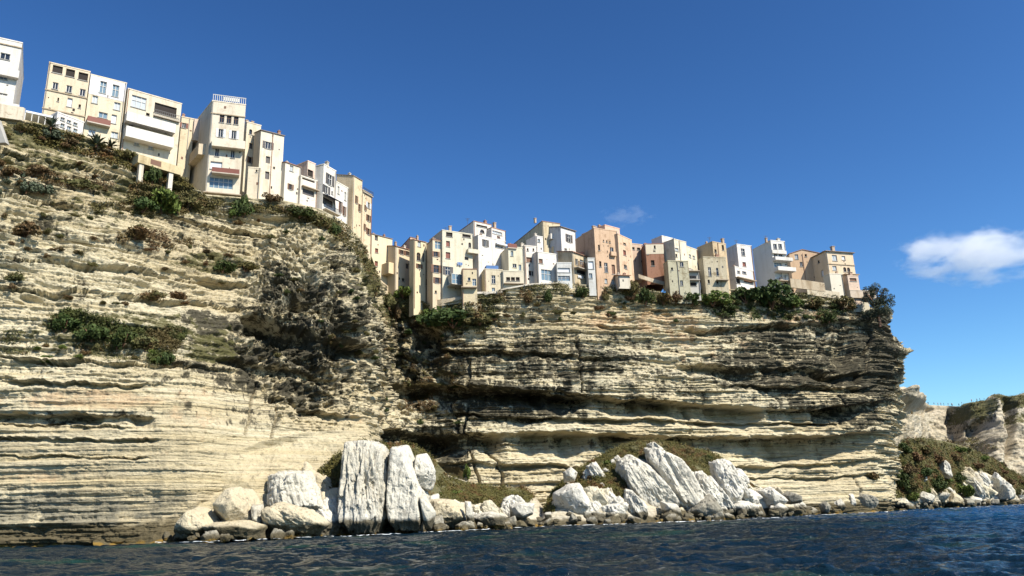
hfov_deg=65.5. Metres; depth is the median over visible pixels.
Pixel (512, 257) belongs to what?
house
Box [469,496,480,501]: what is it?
bush
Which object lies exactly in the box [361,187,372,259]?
house
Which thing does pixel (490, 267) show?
blue tarpaulin
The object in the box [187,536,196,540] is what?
shore rock
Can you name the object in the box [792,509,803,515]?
shore rock
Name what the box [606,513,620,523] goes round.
shore rock
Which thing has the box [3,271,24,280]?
bush
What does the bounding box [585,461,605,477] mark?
rock slab
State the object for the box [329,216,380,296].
undergrowth
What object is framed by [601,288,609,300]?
bush
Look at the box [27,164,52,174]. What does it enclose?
bush
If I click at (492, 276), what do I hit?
window
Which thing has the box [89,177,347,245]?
undergrowth
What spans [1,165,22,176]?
bush
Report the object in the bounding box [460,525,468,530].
shore rock
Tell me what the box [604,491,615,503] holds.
rock slab
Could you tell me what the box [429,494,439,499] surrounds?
boulder
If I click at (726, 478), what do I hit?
rock slab
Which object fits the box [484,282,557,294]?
kerb wall
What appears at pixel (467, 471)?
bush
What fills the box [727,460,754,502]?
rock slab
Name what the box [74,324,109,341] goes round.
bush
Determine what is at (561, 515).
rubble slope
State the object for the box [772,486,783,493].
boulder
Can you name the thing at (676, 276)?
house
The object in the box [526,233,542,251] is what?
house
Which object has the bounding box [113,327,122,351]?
bush
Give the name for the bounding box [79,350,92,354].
scrub tuft
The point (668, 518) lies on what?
shore rock
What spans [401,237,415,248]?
house
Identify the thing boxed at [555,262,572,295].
house
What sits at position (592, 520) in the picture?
shore rock
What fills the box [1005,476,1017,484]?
bush
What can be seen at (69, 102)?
window
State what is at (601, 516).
shore rock
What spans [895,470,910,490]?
bush
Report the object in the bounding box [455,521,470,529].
shore rock
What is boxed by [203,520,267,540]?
rock slab
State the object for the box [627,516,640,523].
shore rock
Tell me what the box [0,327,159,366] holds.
undergrowth
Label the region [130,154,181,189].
terrace
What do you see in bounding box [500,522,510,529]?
shore rock
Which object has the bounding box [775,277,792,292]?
house
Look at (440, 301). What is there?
stone wall
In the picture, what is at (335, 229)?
bush
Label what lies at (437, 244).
window
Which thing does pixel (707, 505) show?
boulder
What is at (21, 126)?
bush
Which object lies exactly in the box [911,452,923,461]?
bush
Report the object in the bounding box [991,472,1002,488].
rock slab
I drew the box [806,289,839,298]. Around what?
stone wall
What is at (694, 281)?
house
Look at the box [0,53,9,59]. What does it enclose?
window
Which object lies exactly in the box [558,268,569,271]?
window
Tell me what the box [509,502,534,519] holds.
rock slab
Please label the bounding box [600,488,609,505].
boulder
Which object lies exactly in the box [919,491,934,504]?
rock slab
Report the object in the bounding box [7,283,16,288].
scrub tuft
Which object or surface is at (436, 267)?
window
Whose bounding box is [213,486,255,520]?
rock slab
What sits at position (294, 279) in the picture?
scrub tuft
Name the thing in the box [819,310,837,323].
bush
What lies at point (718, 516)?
shore rock
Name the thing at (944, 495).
rock slab
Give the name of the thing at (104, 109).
house
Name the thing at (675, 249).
house
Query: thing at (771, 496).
boulder
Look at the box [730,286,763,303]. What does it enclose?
bush
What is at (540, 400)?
cliff
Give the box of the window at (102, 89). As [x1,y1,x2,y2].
[99,81,106,93]
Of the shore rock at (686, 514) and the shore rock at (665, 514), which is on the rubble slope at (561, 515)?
the shore rock at (686, 514)
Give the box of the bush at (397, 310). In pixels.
[390,303,401,320]
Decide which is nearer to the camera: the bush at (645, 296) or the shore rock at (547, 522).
the shore rock at (547, 522)
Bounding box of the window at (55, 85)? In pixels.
[52,82,58,88]
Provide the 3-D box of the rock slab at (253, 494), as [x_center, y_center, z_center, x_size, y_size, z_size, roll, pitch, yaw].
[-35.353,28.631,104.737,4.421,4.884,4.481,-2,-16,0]
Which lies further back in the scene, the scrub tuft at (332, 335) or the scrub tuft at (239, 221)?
the scrub tuft at (239, 221)
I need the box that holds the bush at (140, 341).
[129,333,160,351]
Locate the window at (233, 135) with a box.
[231,131,235,138]
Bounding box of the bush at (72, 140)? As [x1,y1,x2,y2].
[64,137,78,145]
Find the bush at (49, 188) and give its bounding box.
[36,182,56,194]
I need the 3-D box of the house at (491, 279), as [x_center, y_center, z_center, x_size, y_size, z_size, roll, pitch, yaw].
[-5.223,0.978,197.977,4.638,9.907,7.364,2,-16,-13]
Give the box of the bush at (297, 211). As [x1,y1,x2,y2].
[286,204,316,217]
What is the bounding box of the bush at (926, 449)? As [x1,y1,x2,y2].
[920,446,933,453]
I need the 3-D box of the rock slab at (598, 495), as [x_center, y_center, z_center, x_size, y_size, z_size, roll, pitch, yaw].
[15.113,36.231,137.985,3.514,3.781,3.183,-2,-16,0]
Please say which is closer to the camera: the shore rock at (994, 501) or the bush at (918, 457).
the bush at (918, 457)
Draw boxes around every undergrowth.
[0,168,209,250]
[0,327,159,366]
[4,121,193,193]
[47,306,189,363]
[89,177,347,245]
[317,437,536,507]
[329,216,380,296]
[358,436,410,448]
[382,289,497,332]
[404,360,455,414]
[477,281,839,305]
[542,437,759,512]
[679,447,726,507]
[713,300,847,322]
[895,436,1023,497]
[943,437,996,452]
[961,392,1023,425]
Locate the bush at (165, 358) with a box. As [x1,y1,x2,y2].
[155,352,175,366]
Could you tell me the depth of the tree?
218.51 m
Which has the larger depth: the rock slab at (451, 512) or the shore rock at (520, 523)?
the shore rock at (520, 523)
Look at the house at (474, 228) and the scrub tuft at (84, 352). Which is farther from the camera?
the house at (474, 228)
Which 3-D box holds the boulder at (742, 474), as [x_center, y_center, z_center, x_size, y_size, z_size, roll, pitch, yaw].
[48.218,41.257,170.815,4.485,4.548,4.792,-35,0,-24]
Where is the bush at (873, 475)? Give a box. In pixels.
[866,472,879,479]
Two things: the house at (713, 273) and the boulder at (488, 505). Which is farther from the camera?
the house at (713, 273)
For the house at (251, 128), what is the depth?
168.03 m
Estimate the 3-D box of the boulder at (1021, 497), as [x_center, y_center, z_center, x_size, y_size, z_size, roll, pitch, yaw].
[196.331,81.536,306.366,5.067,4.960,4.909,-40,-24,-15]
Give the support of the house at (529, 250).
on the cliff
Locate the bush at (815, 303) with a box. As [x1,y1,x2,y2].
[805,296,826,308]
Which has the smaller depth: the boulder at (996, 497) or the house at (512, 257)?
the house at (512, 257)
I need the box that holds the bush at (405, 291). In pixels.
[393,285,410,297]
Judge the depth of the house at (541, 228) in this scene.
216.05 m
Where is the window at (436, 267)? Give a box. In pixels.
[434,265,438,272]
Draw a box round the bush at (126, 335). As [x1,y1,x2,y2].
[104,325,140,347]
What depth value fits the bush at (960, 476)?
264.01 m
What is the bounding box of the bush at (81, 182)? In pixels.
[58,177,102,190]
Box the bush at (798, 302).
[787,292,805,308]
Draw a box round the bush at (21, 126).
[7,121,40,133]
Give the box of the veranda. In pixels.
[47,111,83,133]
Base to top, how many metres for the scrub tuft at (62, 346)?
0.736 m
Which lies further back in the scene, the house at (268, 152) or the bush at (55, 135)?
the house at (268, 152)
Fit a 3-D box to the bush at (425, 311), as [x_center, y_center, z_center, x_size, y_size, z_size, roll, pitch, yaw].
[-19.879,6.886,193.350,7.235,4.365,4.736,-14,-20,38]
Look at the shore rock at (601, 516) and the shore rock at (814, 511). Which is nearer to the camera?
the shore rock at (601, 516)
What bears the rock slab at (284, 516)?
on the scree slope at (257, 465)
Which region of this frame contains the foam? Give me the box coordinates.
[158,505,1006,542]
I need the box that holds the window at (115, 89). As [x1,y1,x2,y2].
[111,85,118,96]
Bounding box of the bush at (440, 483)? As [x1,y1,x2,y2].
[437,479,444,485]
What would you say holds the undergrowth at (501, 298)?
on the cliff
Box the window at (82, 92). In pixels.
[79,89,85,95]
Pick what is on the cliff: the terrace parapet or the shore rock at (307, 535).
the terrace parapet
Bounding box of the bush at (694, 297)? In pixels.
[682,291,700,305]
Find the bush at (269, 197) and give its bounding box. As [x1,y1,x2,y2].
[261,192,283,202]
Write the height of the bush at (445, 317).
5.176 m
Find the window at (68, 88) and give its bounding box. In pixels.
[66,85,71,92]
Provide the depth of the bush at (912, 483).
230.13 m
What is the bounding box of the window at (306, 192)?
[302,188,313,196]
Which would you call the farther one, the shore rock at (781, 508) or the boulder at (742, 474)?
the boulder at (742, 474)
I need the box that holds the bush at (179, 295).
[169,290,187,299]
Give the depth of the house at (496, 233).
213.44 m
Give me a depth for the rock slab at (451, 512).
119.21 m
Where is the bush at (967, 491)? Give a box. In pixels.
[956,482,975,497]
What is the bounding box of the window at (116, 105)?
[114,102,119,109]
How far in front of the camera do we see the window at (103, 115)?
149.24 m
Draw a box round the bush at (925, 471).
[920,467,933,477]
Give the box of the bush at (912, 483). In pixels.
[906,477,918,488]
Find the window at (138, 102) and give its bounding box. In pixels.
[131,95,146,109]
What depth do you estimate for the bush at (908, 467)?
232.83 m
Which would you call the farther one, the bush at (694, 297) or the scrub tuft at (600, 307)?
the bush at (694, 297)
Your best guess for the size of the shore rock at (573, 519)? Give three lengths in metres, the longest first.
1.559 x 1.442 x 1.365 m
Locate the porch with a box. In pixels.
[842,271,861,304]
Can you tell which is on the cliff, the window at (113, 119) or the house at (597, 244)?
the house at (597, 244)
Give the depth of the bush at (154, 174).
145.15 m
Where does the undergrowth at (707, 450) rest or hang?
on the rubble slope at (561, 515)
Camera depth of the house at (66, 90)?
146.81 m
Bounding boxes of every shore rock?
[163,531,171,541]
[174,532,186,541]
[179,534,191,539]
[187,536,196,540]
[200,530,219,542]
[219,534,230,542]
[270,528,284,539]
[283,530,293,538]
[299,534,312,537]
[432,523,445,531]
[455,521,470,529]
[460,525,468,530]
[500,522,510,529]
[509,516,516,525]
[512,520,527,528]
[525,520,535,526]
[543,518,551,525]
[544,512,551,518]
[568,514,577,523]
[586,516,597,524]
[596,511,605,521]
[603,519,610,524]
[606,512,615,517]
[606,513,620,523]
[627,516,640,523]
[662,510,671,521]
[664,513,672,521]
[667,514,677,521]
[682,516,694,521]
[683,512,693,516]
[712,511,724,520]
[724,513,734,519]
[737,508,746,515]
[768,510,778,515]
[772,503,788,516]
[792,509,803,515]
[805,509,811,514]
[811,507,817,514]
[905,503,913,509]
[932,502,938,508]
[963,498,974,504]
[991,499,998,504]
[1007,499,1014,504]
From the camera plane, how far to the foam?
117.04 m
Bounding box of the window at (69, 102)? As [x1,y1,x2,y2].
[67,98,72,106]
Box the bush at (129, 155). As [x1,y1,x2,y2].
[119,149,137,160]
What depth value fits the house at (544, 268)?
199.49 m
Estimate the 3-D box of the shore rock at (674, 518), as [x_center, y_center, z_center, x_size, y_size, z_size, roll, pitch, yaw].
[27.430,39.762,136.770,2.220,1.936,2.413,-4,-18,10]
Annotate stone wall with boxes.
[0,104,24,120]
[437,294,476,305]
[477,291,501,293]
[638,274,664,285]
[789,278,825,291]
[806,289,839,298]
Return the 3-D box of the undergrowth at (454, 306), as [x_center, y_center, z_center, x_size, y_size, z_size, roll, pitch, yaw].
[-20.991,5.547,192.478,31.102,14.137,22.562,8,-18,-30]
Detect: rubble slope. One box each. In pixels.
[320,445,543,535]
[539,440,771,526]
[893,438,1023,510]
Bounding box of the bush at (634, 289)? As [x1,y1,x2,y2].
[624,280,639,297]
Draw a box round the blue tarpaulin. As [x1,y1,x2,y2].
[485,265,497,268]
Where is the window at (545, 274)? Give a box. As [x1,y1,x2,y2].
[541,269,551,280]
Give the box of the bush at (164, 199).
[148,187,181,215]
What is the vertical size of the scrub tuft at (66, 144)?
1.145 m
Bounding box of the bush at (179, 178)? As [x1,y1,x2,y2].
[173,176,189,182]
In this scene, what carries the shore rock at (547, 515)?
on the rubble slope at (561, 515)
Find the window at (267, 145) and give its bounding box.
[265,142,270,148]
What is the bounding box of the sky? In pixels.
[0,0,1023,405]
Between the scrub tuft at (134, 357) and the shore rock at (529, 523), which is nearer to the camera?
the scrub tuft at (134, 357)
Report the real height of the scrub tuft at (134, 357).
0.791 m
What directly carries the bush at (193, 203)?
on the cliff
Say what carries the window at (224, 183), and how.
in the house at (215, 154)
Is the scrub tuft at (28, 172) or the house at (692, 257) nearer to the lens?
the scrub tuft at (28, 172)
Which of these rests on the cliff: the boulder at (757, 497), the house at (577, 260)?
the house at (577, 260)
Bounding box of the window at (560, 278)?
[558,276,569,280]
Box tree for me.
[859,282,895,326]
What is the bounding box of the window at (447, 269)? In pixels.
[445,266,449,274]
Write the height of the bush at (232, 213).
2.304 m
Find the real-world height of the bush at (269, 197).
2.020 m
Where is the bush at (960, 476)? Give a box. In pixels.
[954,472,967,480]
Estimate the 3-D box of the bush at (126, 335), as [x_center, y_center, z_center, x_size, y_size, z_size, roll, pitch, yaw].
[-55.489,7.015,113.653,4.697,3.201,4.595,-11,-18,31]
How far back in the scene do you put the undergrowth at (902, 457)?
259.40 m
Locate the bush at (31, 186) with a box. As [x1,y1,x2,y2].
[14,178,40,192]
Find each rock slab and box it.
[174,506,219,538]
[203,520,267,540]
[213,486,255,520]
[242,488,262,508]
[251,504,263,523]
[260,502,330,535]
[266,470,322,509]
[321,487,338,502]
[414,453,435,490]
[419,496,435,529]
[430,498,466,529]
[430,515,443,530]
[465,501,473,521]
[474,511,505,528]
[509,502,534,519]
[552,483,591,514]
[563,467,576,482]
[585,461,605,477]
[593,486,607,505]
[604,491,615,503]
[615,454,679,507]
[617,505,627,518]
[623,489,647,518]
[644,447,703,508]
[646,442,664,450]
[660,501,681,518]
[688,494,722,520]
[692,471,722,506]
[707,476,735,512]
[708,459,743,503]
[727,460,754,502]
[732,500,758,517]
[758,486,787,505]
[767,504,794,513]
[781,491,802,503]
[819,501,830,513]
[834,498,845,510]
[848,493,855,506]
[858,493,878,508]
[894,500,911,508]
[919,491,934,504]
[938,460,952,478]
[938,492,950,499]
[945,492,963,507]
[963,496,981,505]
[972,477,985,499]
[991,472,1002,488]
[993,479,1015,501]
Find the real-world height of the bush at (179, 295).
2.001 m
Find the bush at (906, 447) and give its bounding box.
[895,442,912,453]
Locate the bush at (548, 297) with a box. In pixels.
[544,289,552,301]
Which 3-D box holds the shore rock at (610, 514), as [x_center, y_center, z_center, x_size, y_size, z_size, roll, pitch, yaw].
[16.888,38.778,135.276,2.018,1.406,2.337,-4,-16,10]
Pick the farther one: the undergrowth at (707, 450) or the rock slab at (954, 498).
the rock slab at (954, 498)
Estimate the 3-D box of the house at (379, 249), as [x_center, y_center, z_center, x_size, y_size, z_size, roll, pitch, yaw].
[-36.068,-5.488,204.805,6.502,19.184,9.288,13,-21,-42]
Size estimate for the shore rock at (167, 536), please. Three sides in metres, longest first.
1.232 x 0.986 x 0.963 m
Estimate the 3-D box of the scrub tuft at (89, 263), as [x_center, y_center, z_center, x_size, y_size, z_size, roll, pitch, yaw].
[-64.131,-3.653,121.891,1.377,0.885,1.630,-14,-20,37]
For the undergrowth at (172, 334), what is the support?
on the cliff
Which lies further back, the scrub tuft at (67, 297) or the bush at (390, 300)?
the bush at (390, 300)
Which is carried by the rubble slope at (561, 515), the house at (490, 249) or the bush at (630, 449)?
the bush at (630, 449)
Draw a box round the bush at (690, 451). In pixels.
[682,447,694,453]
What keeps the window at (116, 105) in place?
in the house at (104, 109)
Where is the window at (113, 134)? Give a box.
[111,132,117,138]
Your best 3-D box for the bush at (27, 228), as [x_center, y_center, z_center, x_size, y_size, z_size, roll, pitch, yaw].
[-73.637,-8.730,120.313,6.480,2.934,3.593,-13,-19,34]
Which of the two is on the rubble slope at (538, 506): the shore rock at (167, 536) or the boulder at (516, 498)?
the boulder at (516, 498)
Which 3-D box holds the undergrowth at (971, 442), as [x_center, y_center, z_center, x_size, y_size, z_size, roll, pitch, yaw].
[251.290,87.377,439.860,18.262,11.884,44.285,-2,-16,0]
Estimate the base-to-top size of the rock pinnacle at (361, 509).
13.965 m
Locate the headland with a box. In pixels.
[893,385,1023,475]
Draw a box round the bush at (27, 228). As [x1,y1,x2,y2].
[12,220,43,237]
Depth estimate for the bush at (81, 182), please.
132.26 m
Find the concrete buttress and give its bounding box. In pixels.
[0,121,8,145]
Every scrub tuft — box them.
[1,179,12,184]
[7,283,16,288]
[23,169,33,175]
[44,228,51,233]
[55,246,64,250]
[58,344,66,348]
[60,141,70,147]
[61,295,72,299]
[72,354,84,359]
[73,250,84,254]
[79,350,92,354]
[87,261,97,266]
[128,355,140,359]
[224,253,234,257]
[232,219,245,224]
[265,234,275,238]
[289,277,299,280]
[328,333,335,338]
[341,329,351,332]
[351,267,360,272]
[355,350,363,354]
[436,382,447,385]
[552,309,563,313]
[594,305,604,309]
[728,304,739,308]
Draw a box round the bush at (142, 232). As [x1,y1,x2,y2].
[125,225,151,240]
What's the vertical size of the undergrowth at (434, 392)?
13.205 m
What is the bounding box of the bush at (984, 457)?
[981,455,988,460]
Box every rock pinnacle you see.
[337,440,389,536]
[386,445,429,533]
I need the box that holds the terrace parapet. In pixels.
[845,290,875,299]
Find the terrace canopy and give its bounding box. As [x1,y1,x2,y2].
[24,110,52,124]
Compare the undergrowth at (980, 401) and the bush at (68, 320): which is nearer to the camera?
the bush at (68, 320)
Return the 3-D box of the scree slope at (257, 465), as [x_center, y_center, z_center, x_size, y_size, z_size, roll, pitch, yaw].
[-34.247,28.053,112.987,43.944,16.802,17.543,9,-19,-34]
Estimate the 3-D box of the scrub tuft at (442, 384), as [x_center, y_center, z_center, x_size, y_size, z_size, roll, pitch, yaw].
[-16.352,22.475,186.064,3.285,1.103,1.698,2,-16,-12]
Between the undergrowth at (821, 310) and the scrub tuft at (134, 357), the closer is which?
the scrub tuft at (134, 357)
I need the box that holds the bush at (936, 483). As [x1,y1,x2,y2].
[930,478,948,487]
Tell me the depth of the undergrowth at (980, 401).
456.24 m
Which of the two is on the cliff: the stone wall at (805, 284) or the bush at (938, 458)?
the stone wall at (805, 284)
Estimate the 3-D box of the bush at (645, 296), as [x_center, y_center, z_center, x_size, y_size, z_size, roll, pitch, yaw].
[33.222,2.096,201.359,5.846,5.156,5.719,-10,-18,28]
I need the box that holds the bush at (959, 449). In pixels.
[955,446,967,452]
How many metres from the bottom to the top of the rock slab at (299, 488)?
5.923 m
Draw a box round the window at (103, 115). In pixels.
[98,112,107,118]
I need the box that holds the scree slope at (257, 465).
[93,430,371,545]
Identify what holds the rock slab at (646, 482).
on the rubble slope at (561, 515)
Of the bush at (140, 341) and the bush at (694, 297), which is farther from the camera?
the bush at (694, 297)
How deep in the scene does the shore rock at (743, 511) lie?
147.97 m
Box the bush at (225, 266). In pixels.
[212,260,237,273]
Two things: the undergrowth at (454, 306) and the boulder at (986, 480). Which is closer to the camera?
the undergrowth at (454, 306)
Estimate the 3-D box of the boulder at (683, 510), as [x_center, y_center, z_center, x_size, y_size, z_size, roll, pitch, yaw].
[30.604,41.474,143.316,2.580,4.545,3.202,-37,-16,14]
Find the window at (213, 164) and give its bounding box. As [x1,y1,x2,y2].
[210,162,221,168]
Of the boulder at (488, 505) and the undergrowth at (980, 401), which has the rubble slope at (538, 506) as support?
the boulder at (488, 505)
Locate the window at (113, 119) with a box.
[111,115,116,123]
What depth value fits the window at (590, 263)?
200.78 m
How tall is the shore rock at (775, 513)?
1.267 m
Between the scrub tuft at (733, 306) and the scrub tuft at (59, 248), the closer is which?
the scrub tuft at (59, 248)
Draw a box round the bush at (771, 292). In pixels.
[758,278,794,309]
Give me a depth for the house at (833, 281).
224.68 m
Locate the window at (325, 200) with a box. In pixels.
[323,197,331,205]
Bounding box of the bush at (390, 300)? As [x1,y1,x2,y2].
[384,292,395,308]
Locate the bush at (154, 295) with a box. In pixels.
[138,290,168,300]
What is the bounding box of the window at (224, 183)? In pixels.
[209,177,232,189]
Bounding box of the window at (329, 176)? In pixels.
[328,174,331,184]
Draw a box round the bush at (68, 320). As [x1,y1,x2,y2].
[47,312,85,332]
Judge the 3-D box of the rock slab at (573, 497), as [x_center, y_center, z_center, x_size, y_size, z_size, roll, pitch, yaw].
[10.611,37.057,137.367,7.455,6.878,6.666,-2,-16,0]
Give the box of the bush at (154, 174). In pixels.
[143,165,162,183]
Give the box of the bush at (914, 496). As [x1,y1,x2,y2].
[906,491,919,501]
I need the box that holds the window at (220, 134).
[218,129,222,136]
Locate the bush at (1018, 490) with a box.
[1015,488,1023,494]
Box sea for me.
[0,504,1023,575]
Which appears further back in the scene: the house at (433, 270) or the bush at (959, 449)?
the bush at (959, 449)
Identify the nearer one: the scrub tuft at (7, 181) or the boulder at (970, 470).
the scrub tuft at (7, 181)
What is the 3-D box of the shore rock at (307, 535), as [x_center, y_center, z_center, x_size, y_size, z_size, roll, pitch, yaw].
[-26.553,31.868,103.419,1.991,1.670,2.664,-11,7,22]
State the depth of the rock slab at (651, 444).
154.61 m
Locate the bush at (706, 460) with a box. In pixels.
[703,457,713,462]
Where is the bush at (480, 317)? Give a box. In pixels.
[465,312,491,325]
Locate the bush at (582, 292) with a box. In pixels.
[573,286,589,298]
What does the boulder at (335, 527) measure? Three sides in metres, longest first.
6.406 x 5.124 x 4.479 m
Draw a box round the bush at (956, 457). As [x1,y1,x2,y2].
[951,454,962,461]
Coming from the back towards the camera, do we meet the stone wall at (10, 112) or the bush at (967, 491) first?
the bush at (967, 491)
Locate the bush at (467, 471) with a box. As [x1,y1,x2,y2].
[463,464,470,479]
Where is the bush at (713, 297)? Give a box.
[699,290,731,306]
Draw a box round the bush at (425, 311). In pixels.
[417,308,437,324]
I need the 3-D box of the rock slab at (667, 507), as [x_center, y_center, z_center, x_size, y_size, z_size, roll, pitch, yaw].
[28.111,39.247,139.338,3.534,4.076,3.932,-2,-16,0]
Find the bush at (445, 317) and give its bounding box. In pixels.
[414,305,468,327]
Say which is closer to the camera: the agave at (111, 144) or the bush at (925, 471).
the agave at (111, 144)
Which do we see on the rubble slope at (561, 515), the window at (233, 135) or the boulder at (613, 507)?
the boulder at (613, 507)
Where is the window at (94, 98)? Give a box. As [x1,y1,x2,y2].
[92,96,97,102]
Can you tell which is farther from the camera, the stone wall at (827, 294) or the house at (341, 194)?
the stone wall at (827, 294)
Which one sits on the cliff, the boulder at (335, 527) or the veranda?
the veranda
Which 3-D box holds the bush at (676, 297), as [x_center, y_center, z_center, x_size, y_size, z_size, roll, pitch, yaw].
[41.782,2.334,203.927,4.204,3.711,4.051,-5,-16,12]
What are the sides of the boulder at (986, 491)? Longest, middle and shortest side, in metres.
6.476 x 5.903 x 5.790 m
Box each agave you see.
[17,172,29,179]
[44,116,58,129]
[85,131,111,147]
[104,138,120,148]
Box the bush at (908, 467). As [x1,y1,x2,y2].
[901,462,919,473]
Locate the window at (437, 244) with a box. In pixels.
[435,241,439,248]
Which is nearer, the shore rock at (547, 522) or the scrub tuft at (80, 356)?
the scrub tuft at (80, 356)
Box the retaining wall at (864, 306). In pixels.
[853,298,869,313]
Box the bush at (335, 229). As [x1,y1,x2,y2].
[328,222,341,235]
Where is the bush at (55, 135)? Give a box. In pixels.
[41,127,63,139]
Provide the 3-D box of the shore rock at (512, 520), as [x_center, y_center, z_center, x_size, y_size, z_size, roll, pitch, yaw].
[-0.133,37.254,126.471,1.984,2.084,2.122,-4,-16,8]
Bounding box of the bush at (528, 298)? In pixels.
[524,291,532,302]
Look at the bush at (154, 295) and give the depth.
122.50 m
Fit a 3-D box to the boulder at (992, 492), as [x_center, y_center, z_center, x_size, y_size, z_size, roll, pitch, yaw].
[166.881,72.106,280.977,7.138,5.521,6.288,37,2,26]
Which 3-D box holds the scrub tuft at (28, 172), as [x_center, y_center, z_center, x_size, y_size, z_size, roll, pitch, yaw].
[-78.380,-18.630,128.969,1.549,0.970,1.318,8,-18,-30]
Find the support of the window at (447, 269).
in the house at (456, 247)
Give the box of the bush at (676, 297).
[670,291,682,303]
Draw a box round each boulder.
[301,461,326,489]
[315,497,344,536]
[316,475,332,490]
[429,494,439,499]
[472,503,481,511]
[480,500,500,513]
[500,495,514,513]
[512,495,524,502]
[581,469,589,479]
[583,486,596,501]
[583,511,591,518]
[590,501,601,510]
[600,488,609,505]
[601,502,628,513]
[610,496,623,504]
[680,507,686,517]
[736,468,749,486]
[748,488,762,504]
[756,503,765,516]
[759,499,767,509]
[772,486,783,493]
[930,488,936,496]
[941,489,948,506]
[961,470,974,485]
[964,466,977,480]
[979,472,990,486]
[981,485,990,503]
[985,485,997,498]
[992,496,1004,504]
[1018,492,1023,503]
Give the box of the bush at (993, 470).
[985,468,1001,476]
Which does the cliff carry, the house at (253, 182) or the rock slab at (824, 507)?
the house at (253, 182)
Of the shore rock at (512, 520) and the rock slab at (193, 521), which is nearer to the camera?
the rock slab at (193, 521)
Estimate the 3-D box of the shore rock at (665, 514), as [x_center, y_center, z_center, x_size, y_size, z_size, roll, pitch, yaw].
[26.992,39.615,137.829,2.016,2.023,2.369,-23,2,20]
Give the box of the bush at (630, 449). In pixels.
[625,447,636,452]
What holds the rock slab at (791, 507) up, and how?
on the rubble slope at (561, 515)
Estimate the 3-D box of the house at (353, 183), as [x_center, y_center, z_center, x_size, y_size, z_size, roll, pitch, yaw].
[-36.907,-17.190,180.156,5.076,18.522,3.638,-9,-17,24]
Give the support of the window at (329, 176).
in the house at (325, 175)
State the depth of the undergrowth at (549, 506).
155.25 m
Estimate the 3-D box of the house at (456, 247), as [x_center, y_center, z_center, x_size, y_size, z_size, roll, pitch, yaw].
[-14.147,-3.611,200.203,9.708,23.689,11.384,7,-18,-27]
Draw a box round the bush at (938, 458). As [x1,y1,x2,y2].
[934,453,946,463]
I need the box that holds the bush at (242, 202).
[231,194,254,217]
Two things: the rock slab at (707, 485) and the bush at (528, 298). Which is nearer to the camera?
the rock slab at (707, 485)
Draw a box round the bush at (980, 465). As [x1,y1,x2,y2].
[971,462,985,468]
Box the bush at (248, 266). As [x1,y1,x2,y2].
[235,261,260,271]
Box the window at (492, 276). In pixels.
[491,275,494,282]
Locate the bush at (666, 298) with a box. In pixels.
[656,293,672,304]
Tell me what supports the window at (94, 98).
in the house at (104, 109)
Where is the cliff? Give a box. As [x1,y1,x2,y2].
[0,118,913,547]
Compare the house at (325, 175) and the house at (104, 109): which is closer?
the house at (104, 109)
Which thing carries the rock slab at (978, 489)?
on the rubble slope at (980, 481)
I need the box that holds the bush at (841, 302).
[831,295,855,310]
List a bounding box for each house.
[0,37,23,106]
[42,61,90,120]
[82,74,126,147]
[119,88,181,164]
[176,113,193,182]
[188,94,245,196]
[240,120,261,197]
[247,167,260,198]
[252,129,284,198]
[280,161,301,202]
[297,160,315,179]
[298,175,319,207]
[315,161,342,216]
[335,181,348,223]
[336,172,362,239]
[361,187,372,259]
[371,233,392,284]
[382,241,409,299]
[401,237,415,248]
[409,235,425,317]
[425,242,426,303]
[427,237,441,310]
[429,225,477,307]
[458,220,491,236]
[461,268,476,311]
[472,233,506,294]
[481,268,502,291]
[487,222,505,240]
[501,243,524,284]
[502,270,523,292]
[514,218,559,252]
[520,242,536,283]
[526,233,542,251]
[533,251,555,282]
[549,226,575,261]
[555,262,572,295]
[556,251,587,284]
[575,226,620,299]
[582,224,619,234]
[584,258,596,295]
[614,233,634,289]
[614,272,630,290]
[632,243,642,283]
[638,243,664,291]
[651,235,672,242]
[663,239,687,290]
[663,260,691,304]
[686,246,700,288]
[689,268,700,300]
[697,238,730,294]
[698,254,729,301]
[726,244,755,286]
[728,265,756,297]
[752,238,795,287]
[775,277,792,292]
[786,249,818,293]
[810,246,859,282]
[823,271,844,299]
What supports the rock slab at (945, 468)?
on the rubble slope at (980, 481)
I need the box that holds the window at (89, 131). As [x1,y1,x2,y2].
[88,129,95,135]
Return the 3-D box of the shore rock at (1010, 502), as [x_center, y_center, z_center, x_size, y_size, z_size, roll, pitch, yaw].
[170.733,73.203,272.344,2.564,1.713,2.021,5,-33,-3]
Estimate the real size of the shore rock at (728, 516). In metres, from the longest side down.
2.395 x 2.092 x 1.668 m
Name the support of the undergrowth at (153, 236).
on the cliff
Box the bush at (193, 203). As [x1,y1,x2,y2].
[177,196,205,210]
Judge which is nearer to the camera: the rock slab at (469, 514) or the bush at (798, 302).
the rock slab at (469, 514)
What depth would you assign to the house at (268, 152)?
165.20 m
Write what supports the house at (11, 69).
on the cliff
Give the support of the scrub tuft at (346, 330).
on the cliff
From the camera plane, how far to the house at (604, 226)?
211.59 m
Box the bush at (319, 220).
[305,213,332,228]
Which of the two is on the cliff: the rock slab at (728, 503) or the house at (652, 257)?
the house at (652, 257)
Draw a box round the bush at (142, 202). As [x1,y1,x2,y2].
[130,196,159,213]
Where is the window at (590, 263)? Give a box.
[588,261,593,268]
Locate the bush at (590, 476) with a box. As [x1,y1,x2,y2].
[587,474,599,480]
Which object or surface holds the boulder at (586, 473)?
on the rubble slope at (561, 515)
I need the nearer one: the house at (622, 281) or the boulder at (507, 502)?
the boulder at (507, 502)
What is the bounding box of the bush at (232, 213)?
[228,208,241,218]
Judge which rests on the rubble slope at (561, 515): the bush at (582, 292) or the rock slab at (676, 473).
the rock slab at (676, 473)
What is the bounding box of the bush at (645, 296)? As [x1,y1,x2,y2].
[634,286,656,305]

